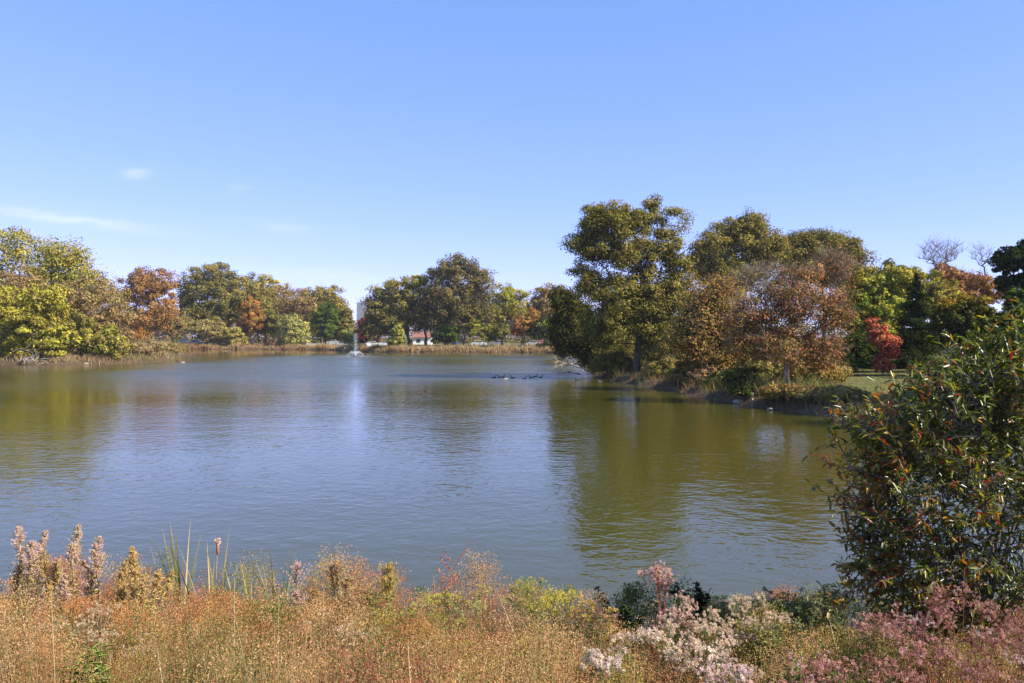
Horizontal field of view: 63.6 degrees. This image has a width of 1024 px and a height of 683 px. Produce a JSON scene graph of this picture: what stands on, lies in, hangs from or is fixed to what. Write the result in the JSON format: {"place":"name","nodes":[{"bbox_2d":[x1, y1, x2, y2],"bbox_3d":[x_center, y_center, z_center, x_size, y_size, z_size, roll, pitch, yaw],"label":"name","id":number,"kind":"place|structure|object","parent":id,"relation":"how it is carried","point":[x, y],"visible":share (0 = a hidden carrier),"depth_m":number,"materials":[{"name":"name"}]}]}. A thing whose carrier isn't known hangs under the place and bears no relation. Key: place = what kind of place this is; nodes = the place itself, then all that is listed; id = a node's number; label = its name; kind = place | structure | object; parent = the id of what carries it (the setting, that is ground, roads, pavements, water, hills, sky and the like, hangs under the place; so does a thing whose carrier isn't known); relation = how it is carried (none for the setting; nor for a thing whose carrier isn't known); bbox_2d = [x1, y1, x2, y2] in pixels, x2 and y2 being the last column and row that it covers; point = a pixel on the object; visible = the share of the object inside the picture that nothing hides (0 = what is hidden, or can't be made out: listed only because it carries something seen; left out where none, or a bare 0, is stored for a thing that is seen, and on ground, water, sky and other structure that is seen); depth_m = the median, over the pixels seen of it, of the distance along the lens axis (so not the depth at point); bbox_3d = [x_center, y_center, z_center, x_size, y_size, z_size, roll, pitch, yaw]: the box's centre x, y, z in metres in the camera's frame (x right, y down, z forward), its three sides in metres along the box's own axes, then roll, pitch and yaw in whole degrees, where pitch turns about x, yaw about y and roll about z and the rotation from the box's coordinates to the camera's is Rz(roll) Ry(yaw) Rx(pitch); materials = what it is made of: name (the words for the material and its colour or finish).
{"place":"outdoors","nodes":[
{"label":"outdoors","id":0,"kind":"place"},
{"bbox_2d":[0,349,1023,640],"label":"pond water","id":1,"kind":"structure","parent":0,"point":[420,463],"depth_m":22.80,"materials":[{"name":"blue liquid"}]},
{"bbox_2d":[0,338,1023,682],"bbox_3d":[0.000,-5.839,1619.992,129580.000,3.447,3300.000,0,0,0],"label":"ground","id":2,"kind":"structure","parent":0,"point":[792,406],"depth_m":48.10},
{"bbox_2d":[10,525,40,645],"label":"goldenrod plant","id":3,"kind":"object","parent":2,"relation":"on","point":[31,557],"visible":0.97,"depth_m":8.61,"materials":[{"name":"beige plant"}]},
{"bbox_2d":[0,225,59,320],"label":"tree","id":4,"kind":"object","parent":2,"relation":"on","point":[17,254],"visible":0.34,"depth_m":148.98,"materials":[{"name":"green plant"}]},
{"bbox_2d":[0,262,75,319],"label":"tree","id":5,"kind":"object","parent":2,"relation":"on","point":[16,281],"visible":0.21,"depth_m":132.79,"materials":[{"name":"green plant"}]},
{"bbox_2d":[0,283,94,357],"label":"bush","id":6,"kind":"object","parent":2,"relation":"on","point":[30,320],"visible":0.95,"depth_m":117.61,"materials":[{"name":"yellow plant"}]},
{"bbox_2d":[37,549,62,649],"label":"goldenrod plant","id":7,"kind":"object","parent":2,"relation":"on","point":[45,566],"visible":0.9,"depth_m":8.51,"materials":[{"name":"beige plant"}]},
{"bbox_2d":[50,524,84,646],"bbox_3d":[-4.676,2.593,8.686,0.338,1.343,0.212,0,0,-28],"label":"goldenrod plant","id":8,"kind":"object","parent":2,"relation":"on","point":[78,534],"visible":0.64,"depth_m":8.71,"materials":[{"name":"beige plant"}]},
{"bbox_2d":[56,542,80,643],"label":"goldenrod plant","id":9,"kind":"object","parent":2,"relation":"on","point":[71,550],"visible":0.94,"depth_m":8.38,"materials":[{"name":"beige plant"}]},
{"bbox_2d":[24,234,117,350],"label":"tree","id":10,"kind":"object","parent":2,"relation":"on","point":[62,263],"visible":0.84,"depth_m":136.47,"materials":[{"name":"green plant"}]},
{"bbox_2d":[56,641,116,682],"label":"wild plant","id":11,"kind":"object","parent":2,"relation":"on","point":[92,662],"visible":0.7,"depth_m":5.23,"materials":[{"name":"green plant"}]},
{"bbox_2d":[0,347,182,363],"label":"bank grass","id":12,"kind":"structure","parent":2,"relation":"on","point":[135,357],"depth_m":118.10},
{"bbox_2d":[79,542,108,642],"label":"goldenrod plant","id":13,"kind":"object","parent":2,"relation":"on","point":[85,566],"visible":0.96,"depth_m":8.51,"materials":[{"name":"beige plant"}]},
{"bbox_2d":[55,309,132,359],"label":"bush","id":14,"kind":"object","parent":2,"relation":"on","point":[99,341],"visible":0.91,"depth_m":118.47,"materials":[{"name":"green plant"}]},
{"bbox_2d":[48,271,140,351],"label":"willow","id":15,"kind":"object","parent":2,"relation":"on","point":[90,304],"visible":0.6,"depth_m":127.18,"materials":[{"name":"brown plant"}]},
{"bbox_2d":[92,335,167,355],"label":"dry bush","id":16,"kind":"object","parent":2,"relation":"on","point":[151,347],"visible":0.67,"depth_m":128.85,"materials":[{"name":"brown plant"}]},
{"bbox_2d":[124,545,150,646],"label":"goldenrod plant","id":17,"kind":"object","parent":2,"relation":"on","point":[135,574],"visible":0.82,"depth_m":8.27,"materials":[{"name":"yellow plant"}]},
{"bbox_2d":[116,265,180,339],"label":"tree","id":18,"kind":"object","parent":2,"relation":"on","point":[153,315],"visible":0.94,"depth_m":222.59,"materials":[{"name":"orange plant"}]},
{"bbox_2d":[132,567,176,656],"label":"goldenrod plant","id":19,"kind":"object","parent":2,"relation":"on","point":[158,577],"visible":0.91,"depth_m":8.01,"materials":[{"name":"yellow plant"}]},
{"bbox_2d":[147,519,201,622],"bbox_3d":[-4.044,2.791,9.858,0.343,1.415,0.895,0,0,-41],"label":"cattail","id":20,"kind":"object","parent":2,"relation":"on","point":[177,574],"visible":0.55,"depth_m":9.62,"materials":[{"name":"green plant"}]},
{"bbox_2d":[178,317,228,344],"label":"bush","id":21,"kind":"object","parent":2,"relation":"on","point":[210,332],"visible":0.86,"depth_m":260.09,"materials":[{"name":"green plant"}]},
{"bbox_2d":[149,528,259,632],"bbox_3d":[-3.553,2.857,9.640,1.391,1.290,0.478,0,0,-31],"label":"cattail","id":22,"kind":"object","parent":2,"relation":"on","point":[217,540],"visible":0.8,"depth_m":9.60,"materials":[{"name":"green plant"}]},
{"bbox_2d":[172,261,248,343],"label":"tree","id":23,"kind":"object","parent":2,"relation":"on","point":[219,288],"visible":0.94,"depth_m":265.19,"materials":[{"name":"green plant"}]},
{"bbox_2d":[221,271,276,340],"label":"tree","id":24,"kind":"object","parent":2,"relation":"on","point":[264,300],"visible":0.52,"depth_m":270.28,"materials":[{"name":"green plant"}]},
{"bbox_2d":[236,295,271,343],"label":"tree","id":25,"kind":"object","parent":2,"relation":"on","point":[252,313],"visible":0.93,"depth_m":260.14,"materials":[{"name":"orange plant"}]},
{"bbox_2d":[273,313,311,345],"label":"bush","id":26,"kind":"object","parent":2,"relation":"on","point":[297,330],"visible":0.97,"depth_m":252.28,"materials":[{"name":"green plant"}]},
{"bbox_2d":[265,283,325,331],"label":"tree","id":27,"kind":"object","parent":2,"relation":"on","point":[282,290],"visible":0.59,"depth_m":280.20,"materials":[{"name":"brown plant"}]},
{"bbox_2d":[281,561,310,656],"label":"goldenrod plant","id":28,"kind":"object","parent":2,"relation":"on","point":[296,569],"visible":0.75,"depth_m":8.20,"materials":[{"name":"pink plant"}]},
{"bbox_2d":[296,284,348,342],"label":"tree","id":29,"kind":"object","parent":2,"relation":"on","point":[328,294],"visible":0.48,"depth_m":284.19,"materials":[{"name":"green plant"}]},
{"bbox_2d":[308,302,343,343],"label":"maple tree","id":30,"kind":"object","parent":2,"relation":"on","point":[328,326],"visible":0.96,"depth_m":262.36,"materials":[{"name":"green plant"}]},
{"bbox_2d":[1,291,675,343],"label":"distant woods","id":31,"kind":"object","parent":2,"relation":"on","point":[253,336],"visible":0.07,"depth_m":339.58,"materials":[{"name":"green plant"}]},
{"bbox_2d":[318,553,359,649],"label":"goldenrod plant","id":32,"kind":"object","parent":2,"relation":"on","point":[345,581],"visible":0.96,"depth_m":8.29,"materials":[{"name":"brown plant"}]},
{"bbox_2d":[180,342,554,352],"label":"bank grass","id":33,"kind":"structure","parent":2,"relation":"on","point":[427,348],"depth_m":204.85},
{"bbox_2d":[361,561,402,661],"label":"goldenrod plant","id":34,"kind":"object","parent":2,"relation":"on","point":[388,581],"visible":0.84,"depth_m":8.05,"materials":[{"name":"yellow plant"}]},
{"bbox_2d":[355,274,432,344],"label":"tree","id":35,"kind":"object","parent":2,"relation":"on","point":[381,306],"visible":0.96,"depth_m":212.03,"materials":[{"name":"green plant"}]},
{"bbox_2d":[400,585,492,677],"bbox_3d":[-0.621,2.714,7.589,0.879,0.861,0.640,0,0,0],"label":"goldenrod plant","id":36,"kind":"object","parent":2,"relation":"on","point":[438,614],"visible":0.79,"depth_m":7.57,"materials":[{"name":"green plant"}]},
{"bbox_2d":[417,252,499,345],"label":"tree","id":37,"kind":"object","parent":2,"relation":"on","point":[460,269],"visible":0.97,"depth_m":209.52,"materials":[{"name":"green plant"}]},
{"bbox_2d":[463,318,493,343],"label":"tree","id":38,"kind":"object","parent":2,"relation":"on","point":[472,328],"visible":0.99,"depth_m":208.03,"materials":[{"name":"green plant"}]},
{"bbox_2d":[484,280,530,345],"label":"tree","id":39,"kind":"object","parent":2,"relation":"on","point":[504,295],"visible":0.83,"depth_m":216.72,"materials":[{"name":"green plant"}]},
{"bbox_2d":[0,542,1023,682],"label":"meadow plants","id":40,"kind":"object","parent":2,"relation":"on","point":[420,660],"visible":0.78,"depth_m":6.80,"materials":[{"name":"brown plant"}]},
{"bbox_2d":[509,306,541,345],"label":"tree","id":41,"kind":"object","parent":2,"relation":"on","point":[522,324],"visible":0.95,"depth_m":210.86,"materials":[{"name":"orange plant"}]},
{"bbox_2d":[501,576,578,666],"bbox_3d":[0.285,2.761,8.034,0.779,0.943,0.900,0,0,0],"label":"goldenrod plant","id":42,"kind":"object","parent":2,"relation":"on","point":[527,594],"visible":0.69,"depth_m":8.03,"materials":[{"name":"yellow plant"}]},
{"bbox_2d":[524,282,564,341],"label":"tree","id":43,"kind":"object","parent":2,"relation":"on","point":[538,300],"visible":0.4,"depth_m":220.72,"materials":[{"name":"brown plant"}]},
{"bbox_2d":[516,581,591,675],"bbox_3d":[0.376,2.697,7.676,0.701,0.881,1.005,0,0,0],"label":"goldenrod plant","id":44,"kind":"object","parent":2,"relation":"on","point":[548,597],"visible":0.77,"depth_m":7.61,"materials":[{"name":"yellow plant"}]},
{"bbox_2d":[531,591,618,681],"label":"goldenrod plant","id":45,"kind":"object","parent":2,"relation":"on","point":[591,604],"visible":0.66,"depth_m":7.48,"materials":[{"name":"yellow plant"}]},
{"bbox_2d":[544,285,622,374],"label":"oak tree","id":46,"kind":"object","parent":2,"relation":"on","point":[569,305],"visible":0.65,"depth_m":80.97,"materials":[{"name":"green plant"}]},
{"bbox_2d":[567,606,621,681],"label":"wild flower","id":47,"kind":"object","parent":2,"relation":"on","point":[596,617],"visible":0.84,"depth_m":7.32,"materials":[{"name":"brown plant"}]},
{"bbox_2d":[584,348,641,373],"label":"bush","id":48,"kind":"object","parent":2,"relation":"on","point":[604,362],"visible":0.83,"depth_m":75.27,"materials":[{"name":"green plant"}]},
{"bbox_2d":[559,193,700,372],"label":"oak tree","id":49,"kind":"object","parent":2,"relation":"on","point":[642,308],"visible":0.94,"depth_m":72.97,"materials":[{"name":"green plant"}]},
{"bbox_2d":[579,586,681,651],"bbox_3d":[1.151,2.991,8.586,0.805,0.690,0.921,0,0,-43],"label":"dark shrub","id":50,"kind":"object","parent":2,"relation":"on","point":[628,613],"visible":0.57,"depth_m":8.54,"materials":[{"name":"green plant"}]},
{"bbox_2d":[602,623,685,682],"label":"aster plant","id":51,"kind":"object","parent":2,"relation":"on","point":[638,636],"visible":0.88,"depth_m":6.39,"materials":[{"name":"beige plant"}]},
{"bbox_2d":[637,560,679,678],"bbox_3d":[1.344,2.568,7.633,0.280,1.117,0.353,0,0,-43],"label":"joe pye weed","id":52,"kind":"object","parent":2,"relation":"on","point":[657,578],"visible":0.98,"depth_m":7.62,"materials":[{"name":"pink plant"}]},
{"bbox_2d":[639,354,684,377],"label":"bush","id":53,"kind":"object","parent":2,"relation":"on","point":[655,368],"visible":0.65,"depth_m":65.25,"materials":[{"name":"green plant"}]},
{"bbox_2d":[649,589,702,681],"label":"aster plant","id":54,"kind":"object","parent":2,"relation":"on","point":[682,623],"visible":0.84,"depth_m":7.38,"materials":[{"name":"beige plant"}]},
{"bbox_2d":[638,613,741,682],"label":"aster plant","id":55,"kind":"object","parent":2,"relation":"on","point":[689,666],"visible":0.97,"depth_m":6.19,"materials":[{"name":"beige plant"}]},
{"bbox_2d":[669,581,711,635],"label":"dark shrub","id":56,"kind":"object","parent":2,"relation":"on","point":[699,599],"visible":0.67,"depth_m":8.87,"materials":[{"name":"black plant"}]},
{"bbox_2d":[651,273,753,372],"bbox_3d":[13.618,-0.953,58.242,7.386,8.096,5.782,0,0,0],"label":"hawthorn tree","id":57,"kind":"object","parent":2,"relation":"on","point":[694,337],"visible":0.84,"depth_m":57.13,"materials":[{"name":"brown plant"}]},
{"bbox_2d":[663,640,763,682],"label":"aster plant","id":58,"kind":"object","parent":2,"relation":"on","point":[712,656],"visible":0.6,"depth_m":6.13,"materials":[{"name":"white plant"}]},
{"bbox_2d":[677,596,761,677],"bbox_3d":[1.751,2.715,7.240,0.986,0.723,0.637,0,0,-22],"label":"aster plant","id":59,"kind":"object","parent":2,"relation":"on","point":[704,625],"visible":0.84,"depth_m":7.20,"materials":[{"name":"beige plant"}]},
{"bbox_2d":[697,662,756,682],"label":"aster plant","id":60,"kind":"object","parent":2,"relation":"on","point":[741,672],"visible":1,"depth_m":5.38,"materials":[{"name":"white plant"}]},
{"bbox_2d":[682,206,795,318],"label":"oak tree","id":61,"kind":"object","parent":2,"relation":"on","point":[747,237],"visible":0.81,"depth_m":104.42,"materials":[{"name":"green plant"}]},
{"bbox_2d":[721,377,764,398],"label":"bush","id":62,"kind":"object","parent":2,"relation":"on","point":[747,388],"visible":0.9,"depth_m":46.56,"materials":[{"name":"green plant"}]},
{"bbox_2d":[721,363,771,388],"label":"bush","id":63,"kind":"object","parent":2,"relation":"on","point":[745,371],"visible":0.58,"depth_m":49.46,"materials":[{"name":"green plant"}]},
{"bbox_2d":[725,592,768,668],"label":"aster plant","id":64,"kind":"object","parent":2,"relation":"on","point":[744,598],"visible":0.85,"depth_m":7.73,"materials":[{"name":"beige plant"}]},
{"bbox_2d":[708,610,792,682],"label":"aster plant","id":65,"kind":"object","parent":2,"relation":"on","point":[781,618],"visible":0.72,"depth_m":7.21,"materials":[{"name":"beige plant"}]},
{"bbox_2d":[725,254,797,334],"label":"bare tree","id":66,"kind":"object","parent":2,"relation":"on","point":[753,279],"visible":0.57,"depth_m":65.66,"materials":[{"name":"brown plant"}]},
{"bbox_2d":[735,614,828,681],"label":"wild plant","id":67,"kind":"object","parent":2,"relation":"on","point":[775,639],"visible":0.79,"depth_m":6.99,"materials":[{"name":"green plant"}]},
{"bbox_2d":[757,380,813,398],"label":"bush","id":68,"kind":"object","parent":2,"relation":"on","point":[773,391],"visible":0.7,"depth_m":43.45,"materials":[{"name":"green plant"}]},
{"bbox_2d":[714,258,861,384],"bbox_3d":[15.770,-0.855,46.895,8.446,7.804,5.141,0,0,0],"label":"hawthorn tree","id":69,"kind":"object","parent":2,"relation":"on","point":[770,337],"visible":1,"depth_m":46.39,"materials":[{"name":"brown plant"}]},
{"bbox_2d":[739,586,838,657],"bbox_3d":[2.610,2.762,7.759,0.965,0.852,1.110,0,0,0],"label":"wild plant","id":70,"kind":"object","parent":2,"relation":"on","point":[814,617],"visible":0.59,"depth_m":7.74,"materials":[{"name":"green plant"}]},
{"bbox_2d":[566,352,1023,426],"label":"bank grass","id":71,"kind":"structure","parent":2,"relation":"on","point":[705,387],"depth_m":50.74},
{"bbox_2d":[769,646,846,682],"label":"joe pye weed","id":72,"kind":"object","parent":2,"relation":"on","point":[814,666],"visible":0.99,"depth_m":5.25,"materials":[{"name":"pink plant"}]},
{"bbox_2d":[777,359,846,384],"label":"bush","id":73,"kind":"object","parent":2,"relation":"on","point":[813,374],"visible":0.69,"depth_m":49.22,"materials":[{"name":"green plant"}]},
{"bbox_2d":[630,304,1011,355],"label":"bank woods","id":74,"kind":"object","parent":2,"relation":"on","point":[809,329],"visible":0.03,"depth_m":122.93,"materials":[{"name":"brown plant"}]},
{"bbox_2d":[775,225,880,342],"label":"oak tree","id":75,"kind":"object","parent":2,"relation":"on","point":[804,242],"visible":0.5,"depth_m":110.25,"materials":[{"name":"green plant"}]},
{"bbox_2d":[794,650,861,682],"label":"joe pye weed","id":76,"kind":"object","parent":2,"relation":"on","point":[823,655],"visible":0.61,"depth_m":5.51,"materials":[{"name":"pink plant"}]},
{"bbox_2d":[793,382,874,402],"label":"bush","id":77,"kind":"object","parent":2,"relation":"on","point":[843,391],"visible":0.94,"depth_m":41.52,"materials":[{"name":"green plant"}]},
{"bbox_2d":[802,240,871,334],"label":"bare tree","id":78,"kind":"object","parent":2,"relation":"on","point":[843,259],"visible":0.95,"depth_m":71.65,"materials":[{"name":"brown plant"}]},
{"bbox_2d":[816,581,865,660],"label":"wild plant","id":79,"kind":"object","parent":2,"relation":"on","point":[843,620],"visible":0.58,"depth_m":7.81,"materials":[{"name":"green plant"}]},
{"bbox_2d":[814,646,901,682],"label":"joe pye weed","id":80,"kind":"object","parent":2,"relation":"on","point":[890,675],"visible":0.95,"depth_m":5.31,"materials":[{"name":"pink plant"}]},
{"bbox_2d":[840,334,880,372],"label":"bush","id":81,"kind":"object","parent":2,"relation":"on","point":[867,352],"visible":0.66,"depth_m":59.57,"materials":[{"name":"green plant"}]},
{"bbox_2d":[837,257,928,350],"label":"tree","id":82,"kind":"object","parent":2,"relation":"on","point":[878,301],"visible":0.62,"depth_m":77.14,"materials":[{"name":"green plant"}]},
{"bbox_2d":[863,317,902,374],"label":"red bush","id":83,"kind":"object","parent":2,"relation":"on","point":[886,341],"visible":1,"depth_m":56.78,"materials":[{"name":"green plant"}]},
{"bbox_2d":[852,610,918,681],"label":"joe pye weed","id":84,"kind":"object","parent":2,"relation":"on","point":[860,627],"visible":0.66,"depth_m":7.04,"materials":[{"name":"pink plant"}]},
{"bbox_2d":[870,601,927,682],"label":"joe pye weed","id":85,"kind":"object","parent":2,"relation":"on","point":[900,624],"visible":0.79,"depth_m":6.80,"materials":[{"name":"pink plant"}]},
{"bbox_2d":[833,262,965,327],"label":"tree","id":86,"kind":"object","parent":2,"relation":"on","point":[934,289],"visible":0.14,"depth_m":87.03,"materials":[{"name":"green plant"}]},
{"bbox_2d":[874,641,936,682],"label":"joe pye weed","id":87,"kind":"object","parent":2,"relation":"on","point":[911,674],"visible":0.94,"depth_m":5.39,"materials":[{"name":"pink plant"}]},
{"bbox_2d":[880,611,937,682],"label":"joe pye weed","id":88,"kind":"object","parent":2,"relation":"on","point":[898,634],"visible":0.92,"depth_m":6.41,"materials":[{"name":"pink plant"}]},
{"bbox_2d":[799,297,1023,668],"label":"shrub","id":89,"kind":"object","parent":2,"relation":"on","point":[887,459],"visible":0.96,"depth_m":7.87,"materials":[{"name":"green plant"}]},
{"bbox_2d":[890,273,950,370],"bbox_3d":[29.087,-1.387,59.918,5.451,7.300,5.698,0,0,41],"label":"evergreen tree","id":90,"kind":"object","parent":2,"relation":"on","point":[914,318],"visible":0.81,"depth_m":59.62,"materials":[{"name":"green plant"}]},
{"bbox_2d":[908,632,972,682],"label":"joe pye weed","id":91,"kind":"object","parent":2,"relation":"on","point":[920,644],"visible":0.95,"depth_m":5.63,"materials":[{"name":"pink plant"}]},
{"bbox_2d":[919,586,962,682],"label":"joe pye weed","id":92,"kind":"object","parent":2,"relation":"on","point":[936,606],"visible":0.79,"depth_m":6.52,"materials":[{"name":"pink plant"}]},
{"bbox_2d":[916,234,969,353],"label":"bare tree","id":93,"kind":"object","parent":2,"relation":"on","point":[946,256],"visible":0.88,"depth_m":111.61,"materials":[{"name":"grey plant"}]},
{"bbox_2d":[921,294,1003,375],"bbox_3d":[29.697,-0.341,54.063,5.234,5.506,4.718,0,0,0],"label":"tree","id":94,"kind":"object","parent":2,"relation":"on","point":[959,317],"visible":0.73,"depth_m":53.13,"materials":[{"name":"green plant"}]},
{"bbox_2d":[927,581,999,682],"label":"joe pye weed","id":95,"kind":"object","parent":2,"relation":"on","point":[944,616],"visible":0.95,"depth_m":6.41,"materials":[{"name":"pink plant"}]},
{"bbox_2d":[925,259,1004,358],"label":"tree","id":96,"kind":"object","parent":2,"relation":"on","point":[970,284],"visible":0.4,"depth_m":90.67,"materials":[{"name":"brown plant"}]},
{"bbox_2d":[948,600,1023,682],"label":"joe pye weed","id":97,"kind":"object","parent":2,"relation":"on","point":[1000,626],"visible":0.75,"depth_m":6.19,"materials":[{"name":"pink plant"}]},
{"bbox_2d":[953,653,1022,682],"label":"joe pye weed","id":98,"kind":"object","parent":2,"relation":"on","point":[977,671],"visible":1,"depth_m":5.13,"materials":[{"name":"pink plant"}]},
{"bbox_2d":[966,625,1023,682],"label":"joe pye weed","id":99,"kind":"object","parent":2,"relation":"on","point":[1010,641],"visible":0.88,"depth_m":5.83,"materials":[{"name":"pink plant"}]},
{"bbox_2d":[987,239,1023,294],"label":"pine tree","id":100,"kind":"object","parent":2,"relation":"on","point":[1008,261],"visible":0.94,"depth_m":65.58,"materials":[{"name":"green plant"}]},
{"bbox_2d":[995,286,1023,341],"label":"tree","id":101,"kind":"object","parent":2,"relation":"on","point":[1011,294],"visible":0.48,"depth_m":49.78,"materials":[{"name":"green plant"}]},
{"bbox_2d":[0,0,1023,337],"label":"sky","id":102,"kind":"structure","parent":0,"point":[351,145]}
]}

